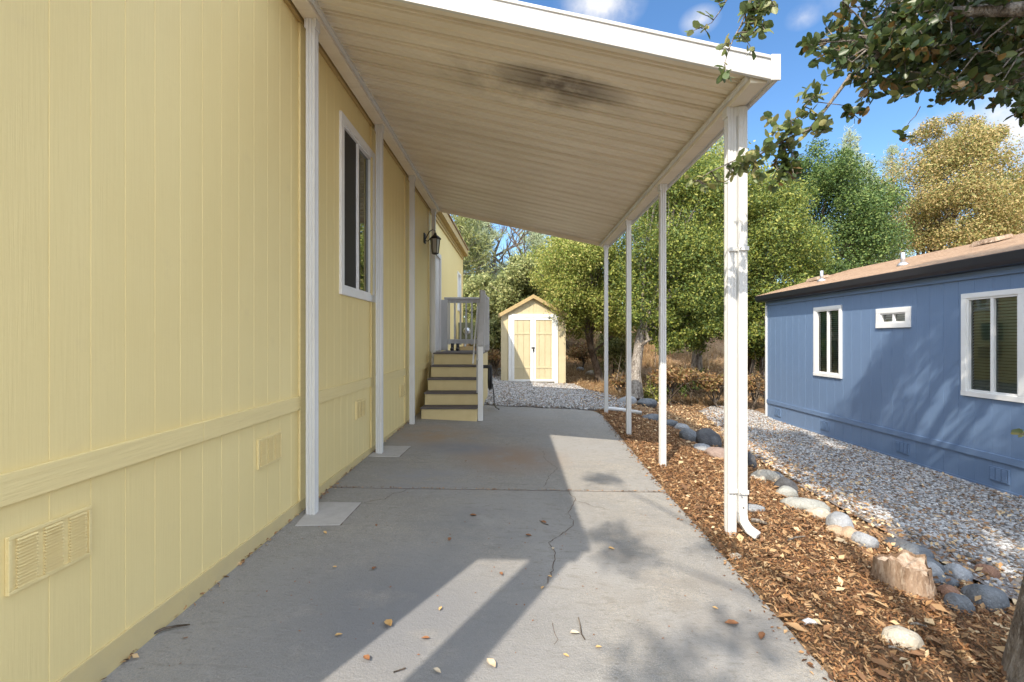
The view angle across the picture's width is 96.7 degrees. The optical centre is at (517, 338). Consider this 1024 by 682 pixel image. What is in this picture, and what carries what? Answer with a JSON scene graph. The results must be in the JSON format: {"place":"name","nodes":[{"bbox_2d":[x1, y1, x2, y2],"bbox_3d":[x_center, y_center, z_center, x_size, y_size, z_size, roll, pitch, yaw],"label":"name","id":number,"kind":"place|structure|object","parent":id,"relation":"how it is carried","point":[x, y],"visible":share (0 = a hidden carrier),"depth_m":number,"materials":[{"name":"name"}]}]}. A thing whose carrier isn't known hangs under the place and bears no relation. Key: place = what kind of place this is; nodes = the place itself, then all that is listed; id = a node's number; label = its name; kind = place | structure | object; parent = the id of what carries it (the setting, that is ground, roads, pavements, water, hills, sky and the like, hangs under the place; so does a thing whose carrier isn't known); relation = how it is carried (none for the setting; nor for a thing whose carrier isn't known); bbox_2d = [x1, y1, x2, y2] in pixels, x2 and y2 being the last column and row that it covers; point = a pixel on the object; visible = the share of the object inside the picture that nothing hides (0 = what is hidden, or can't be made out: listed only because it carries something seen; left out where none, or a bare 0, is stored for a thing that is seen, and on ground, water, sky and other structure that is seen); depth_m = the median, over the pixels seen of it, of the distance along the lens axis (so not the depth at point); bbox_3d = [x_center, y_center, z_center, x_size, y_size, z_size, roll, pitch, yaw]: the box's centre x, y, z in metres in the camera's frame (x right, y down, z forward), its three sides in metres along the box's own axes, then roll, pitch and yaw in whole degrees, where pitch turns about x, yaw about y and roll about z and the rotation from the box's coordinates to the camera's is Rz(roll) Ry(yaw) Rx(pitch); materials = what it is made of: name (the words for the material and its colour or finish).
{"place":"outdoors","nodes":[
{"label":"outdoors","id":0,"kind":"place"},
{"bbox_2d":[101,488,834,681],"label":"driveway","id":1,"kind":"structure","parent":0,"point":[661,563],"depth_m":2.32,"materials":[{"name":"concrete"}]},
{"bbox_2d":[154,624,189,633],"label":"twig","id":2,"kind":"object","parent":1,"relation":"on","point":[165,628],"visible":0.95,"depth_m":2.02,"materials":[{"name":"wood"}]},
{"bbox_2d":[101,421,408,679],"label":"fallen leaves","id":3,"kind":"object","parent":1,"relation":"on","point":[135,655],"visible":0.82,"depth_m":2.67,"materials":[{"name":"plant"}]},
{"bbox_2d":[295,502,360,525],"bbox_3d":[-1.385,1.278,3.322,0.346,0.038,0.450,0,0,0],"label":"concrete patch","id":4,"kind":"object","parent":1,"relation":"on","point":[333,513],"visible":0.8,"depth_m":3.29,"materials":[{"name":"grey concrete"}]},
{"bbox_2d":[169,415,776,668],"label":"twig crumbs","id":5,"kind":"object","parent":1,"relation":"on","point":[494,566],"visible":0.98,"depth_m":2.61,"materials":[{"name":"brown plant"}]},
{"bbox_2d":[487,658,495,666],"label":"fallen leaf","id":6,"kind":"object","parent":1,"relation":"on","point":[490,661],"visible":1,"depth_m":1.91,"materials":[{"name":"plant"}]},
{"bbox_2d":[548,489,575,576],"bbox_3d":[0.335,1.351,3.288,0.136,0.018,1.553,0,0,13],"label":"slab crack","id":7,"kind":"object","parent":1,"relation":"on","point":[561,534],"visible":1,"depth_m":3.14,"materials":[{"name":"concrete"}]},
{"bbox_2d":[597,413,832,681],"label":"fallen leaves","id":8,"kind":"object","parent":1,"relation":"on","point":[810,664],"visible":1,"depth_m":2.67,"materials":[{"name":"brown plant"}]},
{"bbox_2d":[333,405,665,491],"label":"driveway","id":9,"kind":"structure","parent":0,"point":[595,461],"depth_m":5.02,"materials":[{"name":"concrete"}]},
{"bbox_2d":[368,446,410,456],"bbox_3d":[-1.395,1.244,5.023,0.341,0.036,0.477,0,0,0],"label":"concrete patch","id":10,"kind":"object","parent":9,"relation":"on","point":[393,451],"visible":0.79,"depth_m":4.98,"materials":[{"name":"concrete"}]},
{"bbox_2d":[420,290,488,420],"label":"porch steps","id":11,"kind":"structure","parent":9,"relation":"on","point":[458,385],"depth_m":7.41,"materials":[{"name":"yellow paint"}]},
{"bbox_2d":[483,365,498,409],"bbox_3d":[-0.463,0.809,7.837,0.226,0.723,0.722,0,0,-10],"label":"hose reel","id":12,"kind":"object","parent":11,"relation":"hanging from","point":[490,383],"visible":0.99,"depth_m":7.89,"materials":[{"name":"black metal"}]},
{"bbox_2d":[332,487,622,491],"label":"joint dirt","id":13,"kind":"structure","parent":9,"relation":"on","point":[482,489],"depth_m":3.98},
{"bbox_2d":[331,485,662,491],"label":"fallen leaves","id":14,"kind":"object","parent":13,"relation":"on","point":[476,488],"visible":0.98,"depth_m":3.95,"materials":[{"name":"brown plant"}]},
{"bbox_2d":[484,368,625,410],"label":"gravel path","id":15,"kind":"structure","parent":0,"point":[557,408],"depth_m":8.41,"materials":[{"name":"gravel"}]},
{"bbox_2d":[458,323,473,349],"bbox_3d":[-1.340,0.390,11.814,0.440,1.620,0.372,0,0,0],"label":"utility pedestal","id":16,"kind":"object","parent":15,"relation":"on","point":[464,347],"visible":0.45,"depth_m":11.75,"materials":[{"name":"grey"}]},
{"bbox_2d":[486,382,624,409],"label":"fallen leaves","id":17,"kind":"object","parent":15,"relation":"on","point":[582,398],"visible":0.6,"depth_m":9.68,"materials":[{"name":"plant"}]},
{"bbox_2d":[450,0,1023,317],"label":"sky","id":18,"kind":"structure","parent":0,"point":[795,18],"materials":[{"name":"blue"}]},
{"bbox_2d":[463,326,1015,681],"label":"ground","id":19,"kind":"structure","parent":0,"point":[760,406],"depth_m":2.74,"materials":[{"name":"brown plant"}]},
{"bbox_2d":[0,0,468,681],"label":"yellow house","id":20,"kind":"structure","parent":19,"relation":"on","point":[152,316],"depth_m":2.08,"materials":[{"name":"paint"}]},
{"bbox_2d":[339,111,375,302],"bbox_3d":[-1.599,-1.220,4.550,0.071,1.640,0.968,0,0,0],"label":"window frame","id":21,"kind":"structure","parent":20,"relation":"in","point":[355,154],"depth_m":4.49,"materials":[{"name":"white plastic"}]},
{"bbox_2d":[424,229,440,254],"bbox_3d":[-1.442,-1.656,7.780,0.294,0.433,0.182,0,0,0],"label":"wall lantern","id":22,"kind":"object","parent":20,"relation":"attached to","point":[435,239],"depth_m":7.74,"materials":[{"name":"black metal"}]},
{"bbox_2d":[436,257,438,349],"bbox_3d":[-1.613,-0.700,8.840,0.043,1.860,0.920,0,0,0],"label":"door","id":23,"kind":"structure","parent":20,"relation":"in","point":[437,260],"depth_m":9.10,"materials":[{"name":"paint"}]},
{"bbox_2d":[457,271,460,311],"bbox_3d":[-1.599,-1.275,12.450,0.071,1.050,0.700,0,0,0],"label":"window frame","id":24,"kind":"structure","parent":20,"relation":"in","point":[458,274],"depth_m":12.43,"materials":[{"name":"white plastic"}]},
{"bbox_2d":[451,214,498,290],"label":"pine tree","id":25,"kind":"object","parent":19,"relation":"on","point":[462,226],"visible":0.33,"depth_m":21.82,"materials":[{"name":"green plant"}]},
{"bbox_2d":[453,217,510,304],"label":"pine tree","id":26,"kind":"object","parent":19,"relation":"on","point":[489,234],"visible":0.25,"depth_m":23.29,"materials":[{"name":"green plant"}]},
{"bbox_2d":[463,272,503,346],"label":"oak tree","id":27,"kind":"object","parent":19,"relation":"on","point":[473,286],"visible":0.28,"depth_m":17.33,"materials":[{"name":"green plant"}]},
{"bbox_2d":[473,313,500,370],"bbox_3d":[-0.727,0.078,15.090,2.558,2.217,1.739,0,0,-45],"label":"shrub","id":28,"kind":"object","parent":19,"relation":"on","point":[494,326],"visible":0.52,"depth_m":14.65,"materials":[{"name":"green plant"}]},
{"bbox_2d":[488,334,500,375],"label":"shrub","id":29,"kind":"object","parent":19,"relation":"on","point":[493,354],"visible":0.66,"depth_m":14.11,"materials":[{"name":"brown plant"}]},
{"bbox_2d":[483,223,506,302],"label":"dead tree","id":30,"kind":"object","parent":19,"relation":"on","point":[496,249],"visible":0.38,"depth_m":23.93,"materials":[{"name":"grey plant"}]},
{"bbox_2d":[490,227,523,274],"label":"dead tree","id":31,"kind":"object","parent":19,"relation":"on","point":[507,245],"visible":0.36,"depth_m":24.95,"materials":[{"name":"wood"}]},
{"bbox_2d":[499,229,531,269],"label":"dead tree","id":32,"kind":"object","parent":19,"relation":"on","point":[524,234],"visible":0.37,"depth_m":25.37,"materials":[{"name":"wood"}]},
{"bbox_2d":[492,253,552,311],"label":"oak tree","id":33,"kind":"object","parent":19,"relation":"on","point":[516,287],"visible":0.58,"depth_m":16.09,"materials":[{"name":"green plant"}]},
{"bbox_2d":[498,228,549,262],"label":"pine tree","id":34,"kind":"object","parent":19,"relation":"on","point":[537,238],"visible":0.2,"depth_m":26.58,"materials":[{"name":"green plant"}]},
{"bbox_2d":[498,294,568,383],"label":"garden shed","id":35,"kind":"structure","parent":19,"relation":"on","point":[533,342],"depth_m":12.87,"materials":[{"name":"beige paint"}]},
{"bbox_2d":[512,318,532,381],"bbox_3d":[0.148,0.308,12.871,0.596,1.796,0.046,0,0,0],"label":"door","id":36,"kind":"structure","parent":35,"relation":"in","point":[522,328],"depth_m":12.86,"materials":[{"name":"beige paint"}]},
{"bbox_2d":[533,318,553,381],"bbox_3d":[0.757,0.308,12.871,0.596,1.796,0.046,0,0,0],"label":"door","id":37,"kind":"structure","parent":35,"relation":"in","point":[543,328],"depth_m":12.86,"materials":[{"name":"beige paint"}]},
{"bbox_2d":[291,0,780,538],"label":"carport","id":38,"kind":"object","parent":19,"relation":"on","point":[605,134],"visible":0.98,"depth_m":3.75,"materials":[{"name":"beige paint"}]},
{"bbox_2d":[497,235,622,351],"bbox_3d":[2.079,-2.025,18.137,4.874,5.368,4.208,0,0,-42],"label":"oak tree","id":39,"kind":"object","parent":19,"relation":"on","point":[531,255],"visible":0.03,"depth_m":17.70,"materials":[{"name":"green plant"}]},
{"bbox_2d":[525,235,639,382],"bbox_3d":[2.029,-0.968,13.120,3.659,4.920,3.273,0,0,0],"label":"oak tree","id":40,"kind":"object","parent":19,"relation":"on","point":[574,264],"visible":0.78,"depth_m":12.54,"materials":[{"name":"green plant"}]},
{"bbox_2d":[566,339,602,370],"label":"shrub","id":41,"kind":"object","parent":19,"relation":"on","point":[580,354],"visible":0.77,"depth_m":15.88,"materials":[{"name":"brown plant"}]},
{"bbox_2d":[593,329,635,374],"bbox_3d":[3.232,0.428,15.033,1.753,1.948,1.729,0,0,0],"label":"shrub","id":42,"kind":"object","parent":19,"relation":"on","point":[616,347],"visible":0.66,"depth_m":14.74,"materials":[{"name":"green plant"}]},
{"bbox_2d":[466,328,764,405],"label":"dry grass","id":43,"kind":"structure","parent":19,"relation":"on","point":[712,363],"depth_m":16.56,"materials":[{"name":"brown plant"}]},
{"bbox_2d":[591,352,655,391],"bbox_3d":[2.615,1.007,11.621,1.418,1.475,1.591,0,0,-38],"label":"shrub","id":44,"kind":"object","parent":19,"relation":"on","point":[618,381],"visible":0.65,"depth_m":11.49,"materials":[{"name":"brown plant"}]},
{"bbox_2d":[608,406,641,414],"bbox_3d":[1.944,1.297,8.205,0.595,0.138,0.067,0,0,11],"label":"drain pipe","id":45,"kind":"object","parent":19,"relation":"on","point":[623,410],"visible":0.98,"depth_m":8.19,"materials":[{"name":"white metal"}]},
{"bbox_2d":[618,396,636,403],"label":"rock","id":46,"kind":"object","parent":19,"relation":"on","point":[633,400],"visible":0.49,"depth_m":9.73,"materials":[{"name":"stone"}]},
{"bbox_2d":[636,398,657,407],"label":"rock","id":47,"kind":"object","parent":19,"relation":"on","point":[649,402],"visible":0.77,"depth_m":10.02,"materials":[{"name":"stone"}]},
{"bbox_2d":[642,414,658,421],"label":"rock","id":48,"kind":"object","parent":19,"relation":"on","point":[653,417],"visible":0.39,"depth_m":7.82,"materials":[{"name":"stone"}]},
{"bbox_2d":[643,365,685,406],"bbox_3d":[3.383,1.384,11.143,1.389,1.549,1.346,0,0,0],"label":"shrub","id":49,"kind":"object","parent":19,"relation":"on","point":[651,392],"visible":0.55,"depth_m":11.05,"materials":[{"name":"green plant"}]},
{"bbox_2d":[666,419,677,426],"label":"rock","id":50,"kind":"object","parent":19,"relation":"on","point":[670,422],"visible":0.42,"depth_m":7.47,"materials":[{"name":"stone"}]},
{"bbox_2d":[468,328,876,503],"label":"fallen leaves","id":51,"kind":"object","parent":19,"relation":"on","point":[671,412],"visible":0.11,"depth_m":9.94,"materials":[{"name":"brown plant"}]},
{"bbox_2d":[639,352,713,405],"bbox_3d":[4.024,0.884,11.039,1.719,1.660,1.602,0,0,33],"label":"shrub","id":52,"kind":"object","parent":19,"relation":"on","point":[682,376],"visible":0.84,"depth_m":10.89,"materials":[{"name":"brown plant"}]},
{"bbox_2d":[674,423,689,429],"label":"rock","id":53,"kind":"object","parent":19,"relation":"on","point":[680,426],"visible":0.49,"depth_m":7.29,"materials":[{"name":"stone"}]},
{"bbox_2d":[602,147,767,399],"bbox_3d":[4.293,-1.796,11.639,4.069,6.654,3.420,0,0,0],"label":"oak tree","id":54,"kind":"object","parent":19,"relation":"on","point":[690,304],"visible":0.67,"depth_m":11.06,"materials":[{"name":"green plant"}]},
{"bbox_2d":[679,428,695,441],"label":"rock","id":55,"kind":"object","parent":19,"relation":"on","point":[688,434],"visible":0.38,"depth_m":6.39,"materials":[{"name":"stone"}]},
{"bbox_2d":[676,358,707,399],"bbox_3d":[4.605,1.063,11.935,1.479,1.395,1.570,0,0,-35],"label":"shrub","id":56,"kind":"object","parent":19,"relation":"on","point":[688,388],"visible":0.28,"depth_m":11.96,"materials":[{"name":"green plant"}]},
{"bbox_2d":[693,443,710,453],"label":"rock","id":57,"kind":"object","parent":19,"relation":"on","point":[701,446],"visible":0.44,"depth_m":5.86,"materials":[{"name":"stone"}]},
{"bbox_2d":[691,136,723,219],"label":"pine tree","id":58,"kind":"object","parent":19,"relation":"on","point":[718,146],"visible":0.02,"depth_m":25.84,"materials":[{"name":"green plant"}]},
{"bbox_2d":[633,136,784,370],"bbox_3d":[6.589,-2.795,16.074,5.492,8.152,4.669,0,0,0],"label":"oak tree","id":59,"kind":"object","parent":19,"relation":"on","point":[699,363],"visible":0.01,"depth_m":15.30,"materials":[{"name":"green plant"}]},
{"bbox_2d":[696,428,721,446],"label":"rock","id":60,"kind":"object","parent":19,"relation":"on","point":[709,436],"visible":0.57,"depth_m":6.28,"materials":[{"name":"grey stone"}]},
{"bbox_2d":[704,447,723,460],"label":"rock","id":61,"kind":"object","parent":19,"relation":"on","point":[718,452],"visible":0.48,"depth_m":5.58,"materials":[{"name":"stone"}]},
{"bbox_2d":[676,354,761,407],"bbox_3d":[4.852,0.969,10.659,1.516,1.596,1.756,0,0,-42],"label":"shrub","id":62,"kind":"object","parent":19,"relation":"on","point":[712,384],"visible":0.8,"depth_m":10.80,"materials":[{"name":"brown plant"}]},
{"bbox_2d":[730,553,741,559],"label":"rock","id":63,"kind":"object","parent":19,"relation":"on","point":[736,554],"visible":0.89,"depth_m":2.93,"materials":[{"name":"stone"}]},
{"bbox_2d":[715,350,764,409],"bbox_3d":[5.650,1.206,10.621,1.788,1.864,1.548,0,0,38],"label":"shrub","id":64,"kind":"object","parent":19,"relation":"on","point":[753,386],"visible":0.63,"depth_m":10.68,"materials":[{"name":"brown plant"}]},
{"bbox_2d":[747,452,756,469],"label":"rock","id":65,"kind":"object","parent":19,"relation":"on","point":[751,459],"visible":0.42,"depth_m":5.34,"materials":[{"name":"stone"}]},
{"bbox_2d":[747,504,764,512],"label":"rock","id":66,"kind":"object","parent":19,"relation":"on","point":[752,507],"visible":0.66,"depth_m":3.77,"materials":[{"name":"stone"}]},
{"bbox_2d":[751,518,766,524],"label":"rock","id":67,"kind":"object","parent":19,"relation":"on","point":[754,520],"visible":1,"depth_m":3.46,"materials":[{"name":"beige stone"}]},
{"bbox_2d":[747,282,781,398],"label":"young tree","id":68,"kind":"object","parent":19,"relation":"on","point":[756,338],"visible":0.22,"depth_m":11.45,"materials":[{"name":"green plant"}]},
{"bbox_2d":[751,469,780,482],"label":"rock","id":69,"kind":"object","parent":19,"relation":"on","point":[765,474],"visible":0.57,"depth_m":4.79,"materials":[{"name":"stone"}]},
{"bbox_2d":[698,166,840,396],"bbox_3d":[6.743,-1.570,12.351,3.417,6.456,3.204,0,0,37],"label":"oak tree","id":70,"kind":"object","parent":19,"relation":"on","point":[778,215],"visible":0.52,"depth_m":11.73,"materials":[{"name":"green plant"}]},
{"bbox_2d":[774,477,797,492],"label":"rock","id":71,"kind":"object","parent":19,"relation":"on","point":[781,481],"visible":0.49,"depth_m":4.48,"materials":[{"name":"stone"}]},
{"bbox_2d":[776,485,797,497],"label":"rock","id":72,"kind":"object","parent":19,"relation":"on","point":[787,491],"visible":0.47,"depth_m":4.28,"materials":[{"name":"stone"}]},
{"bbox_2d":[780,497,830,513],"bbox_3d":[2.530,1.483,4.011,0.382,0.165,0.222,0,0,23],"label":"rock","id":73,"kind":"object","parent":19,"relation":"on","point":[802,503],"visible":0.54,"depth_m":3.95,"materials":[{"name":"beige stone"}]},
{"bbox_2d":[600,406,1015,681],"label":"fallen leaves","id":74,"kind":"object","parent":19,"relation":"on","point":[892,652],"visible":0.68,"depth_m":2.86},
{"bbox_2d":[802,618,816,624],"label":"rock","id":75,"kind":"object","parent":19,"relation":"on","point":[808,620],"visible":0.98,"depth_m":2.26,"materials":[{"name":"white stone"}]},
{"bbox_2d":[805,507,829,521],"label":"rock","id":76,"kind":"object","parent":19,"relation":"on","point":[818,512],"visible":0.53,"depth_m":3.81,"materials":[{"name":"stone"}]},
{"bbox_2d":[825,525,842,536],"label":"rock","id":77,"kind":"object","parent":19,"relation":"on","point":[837,529],"visible":0.65,"depth_m":3.47,"materials":[{"name":"stone"}]},
{"bbox_2d":[825,511,853,527],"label":"rock","id":78,"kind":"object","parent":19,"relation":"on","point":[841,519],"visible":0.52,"depth_m":3.56,"materials":[{"name":"stone"}]},
{"bbox_2d":[766,138,917,282],"bbox_3d":[11.899,-3.167,17.012,5.763,8.600,4.754,0,0,0],"label":"oak tree","id":79,"kind":"object","parent":19,"relation":"on","point":[863,235],"visible":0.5,"depth_m":16.09,"materials":[{"name":"green plant"}]},
{"bbox_2d":[841,526,856,539],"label":"rock","id":80,"kind":"object","parent":19,"relation":"on","point":[848,531],"visible":0.51,"depth_m":3.41,"materials":[{"name":"stone"}]},
{"bbox_2d":[825,125,876,268],"bbox_3d":[18.890,-6.380,25.928,3.730,11.726,4.258,0,0,0],"label":"pine tree","id":81,"kind":"object","parent":19,"relation":"on","point":[846,140],"visible":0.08,"depth_m":25.87,"materials":[{"name":"green plant"}]},
{"bbox_2d":[684,0,1023,681],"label":"oak tree","id":82,"kind":"object","parent":19,"relation":"on","point":[942,34],"visible":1,"depth_m":2.38,"materials":[{"name":"green plant"}]},
{"bbox_2d":[850,531,878,549],"bbox_3d":[2.554,1.497,3.348,0.171,0.138,0.159,0,0,0],"label":"rock","id":83,"kind":"object","parent":19,"relation":"on","point":[867,540],"visible":0.67,"depth_m":3.30,"materials":[{"name":"stone"}]},
{"bbox_2d":[860,156,900,264],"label":"pine tree","id":84,"kind":"object","parent":19,"relation":"on","point":[872,178],"visible":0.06,"depth_m":28.86,"materials":[{"name":"green plant"}]},
{"bbox_2d":[755,233,1023,497],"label":"blue house","id":85,"kind":"structure","parent":19,"relation":"on","point":[918,360],"depth_m":6.29,"materials":[{"name":"paint"}]},
{"bbox_2d":[813,305,841,378],"bbox_3d":[5.717,0.050,8.030,0.526,1.246,0.720,0,0,0],"label":"window frame","id":86,"kind":"structure","parent":85,"relation":"in","point":[827,320],"depth_m":8.06,"materials":[{"name":"white plastic"}]},
{"bbox_2d":[875,306,910,327],"bbox_3d":[5.717,-0.306,6.630,0.526,0.292,0.600,0,0,0],"label":"window frame","id":87,"kind":"structure","parent":85,"relation":"in","point":[897,317],"depth_m":6.62,"materials":[{"name":"white plastic"}]},
{"bbox_2d":[961,288,1023,402],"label":"window frame","id":88,"kind":"structure","parent":85,"relation":"in","point":[992,322],"depth_m":5.27,"materials":[{"name":"white plastic"}]},
{"bbox_2d":[879,537,910,549],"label":"rock","id":89,"kind":"object","parent":19,"relation":"on","point":[897,541],"visible":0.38,"depth_m":3.40,"materials":[{"name":"stone"}]},
{"bbox_2d":[874,143,921,260],"bbox_3d":[22.202,-6.124,26.820,4.017,11.113,4.201,0,0,0],"label":"pine tree","id":90,"kind":"object","parent":19,"relation":"on","point":[892,150],"visible":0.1,"depth_m":26.86,"materials":[{"name":"green plant"}]},
{"bbox_2d":[881,625,924,650],"bbox_3d":[1.842,1.433,2.174,0.165,0.107,0.138,0,0,36],"label":"rock","id":91,"kind":"object","parent":19,"relation":"on","point":[903,637],"visible":0.73,"depth_m":2.14,"materials":[{"name":"white stone"}]},
{"bbox_2d":[869,549,939,602],"bbox_3d":[2.325,1.414,2.736,0.385,0.222,0.312,0,0,0],"label":"tree stump","id":92,"kind":"object","parent":19,"relation":"on","point":[907,571],"visible":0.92,"depth_m":2.68,"materials":[{"name":"brown wood"}]},
{"bbox_2d":[898,543,934,559],"bbox_3d":[2.850,1.548,3.254,0.199,0.148,0.187,0,0,0],"label":"rock","id":93,"kind":"object","parent":19,"relation":"on","point":[914,548],"visible":0.48,"depth_m":3.22,"materials":[{"name":"stone"}]},
{"bbox_2d":[913,553,945,572],"bbox_3d":[2.713,1.525,3.044,0.230,0.158,0.177,0,0,0],"label":"rock","id":94,"kind":"object","parent":19,"relation":"on","point":[941,566],"visible":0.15,"depth_m":3.00,"materials":[{"name":"stone"}]},
{"bbox_2d":[927,561,944,575],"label":"rock","id":95,"kind":"object","parent":19,"relation":"on","point":[937,570],"visible":0.21,"depth_m":2.88,"materials":[{"name":"stone"}]},
{"bbox_2d":[933,575,960,587],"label":"rock","id":96,"kind":"object","parent":19,"relation":"on","point":[952,581],"visible":0.39,"depth_m":2.83,"materials":[{"name":"stone"}]},
{"bbox_2d":[937,584,959,595],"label":"rock","id":97,"kind":"object","parent":19,"relation":"on","point":[944,589],"visible":0.5,"depth_m":2.67,"materials":[{"name":"stone"}]},
{"bbox_2d":[879,111,1023,255],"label":"oak tree","id":98,"kind":"object","parent":19,"relation":"on","point":[968,189],"visible":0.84,"depth_m":18.91,"materials":[{"name":"yellow plant"}]},
{"bbox_2d":[943,563,972,585],"bbox_3d":[2.882,1.559,2.985,0.160,0.179,0.153,0,0,0],"label":"rock","id":99,"kind":"object","parent":19,"relation":"on","point":[959,571],"visible":0.49,"depth_m":2.94,"materials":[{"name":"stone"}]},
{"bbox_2d":[943,592,975,614],"bbox_3d":[2.489,1.503,2.564,0.149,0.117,0.138,0,0,0],"label":"rock","id":100,"kind":"object","parent":19,"relation":"on","point":[960,601],"visible":0.75,"depth_m":2.54,"materials":[{"name":"grey stone"}]},
{"bbox_2d":[960,584,1009,613],"bbox_3d":[2.731,1.528,2.654,0.208,0.190,0.175,0,0,0],"label":"rock","id":101,"kind":"object","parent":19,"relation":"on","point":[993,598],"visible":0.59,"depth_m":2.60,"materials":[{"name":"grey stone"}]},
{"bbox_2d":[967,167,1023,227],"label":"oak tree","id":102,"kind":"object","parent":19,"relation":"on","point":[1004,192],"visible":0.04,"depth_m":25.07,"materials":[{"name":"yellow plant"}]},
{"bbox_2d":[697,405,1023,599],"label":"gravel path","id":103,"kind":"structure","parent":0,"point":[1006,587],"depth_m":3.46,"materials":[{"name":"grey gravel"}]},
{"bbox_2d":[666,405,1023,623],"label":"fallen leaves","id":104,"kind":"object","parent":103,"relation":"on","point":[982,605],"visible":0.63,"depth_m":4.45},
{"bbox_2d":[974,563,1000,578],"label":"rock","id":105,"kind":"object","parent":103,"relation":"on","point":[992,571],"visible":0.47,"depth_m":3.09,"materials":[{"name":"stone"}]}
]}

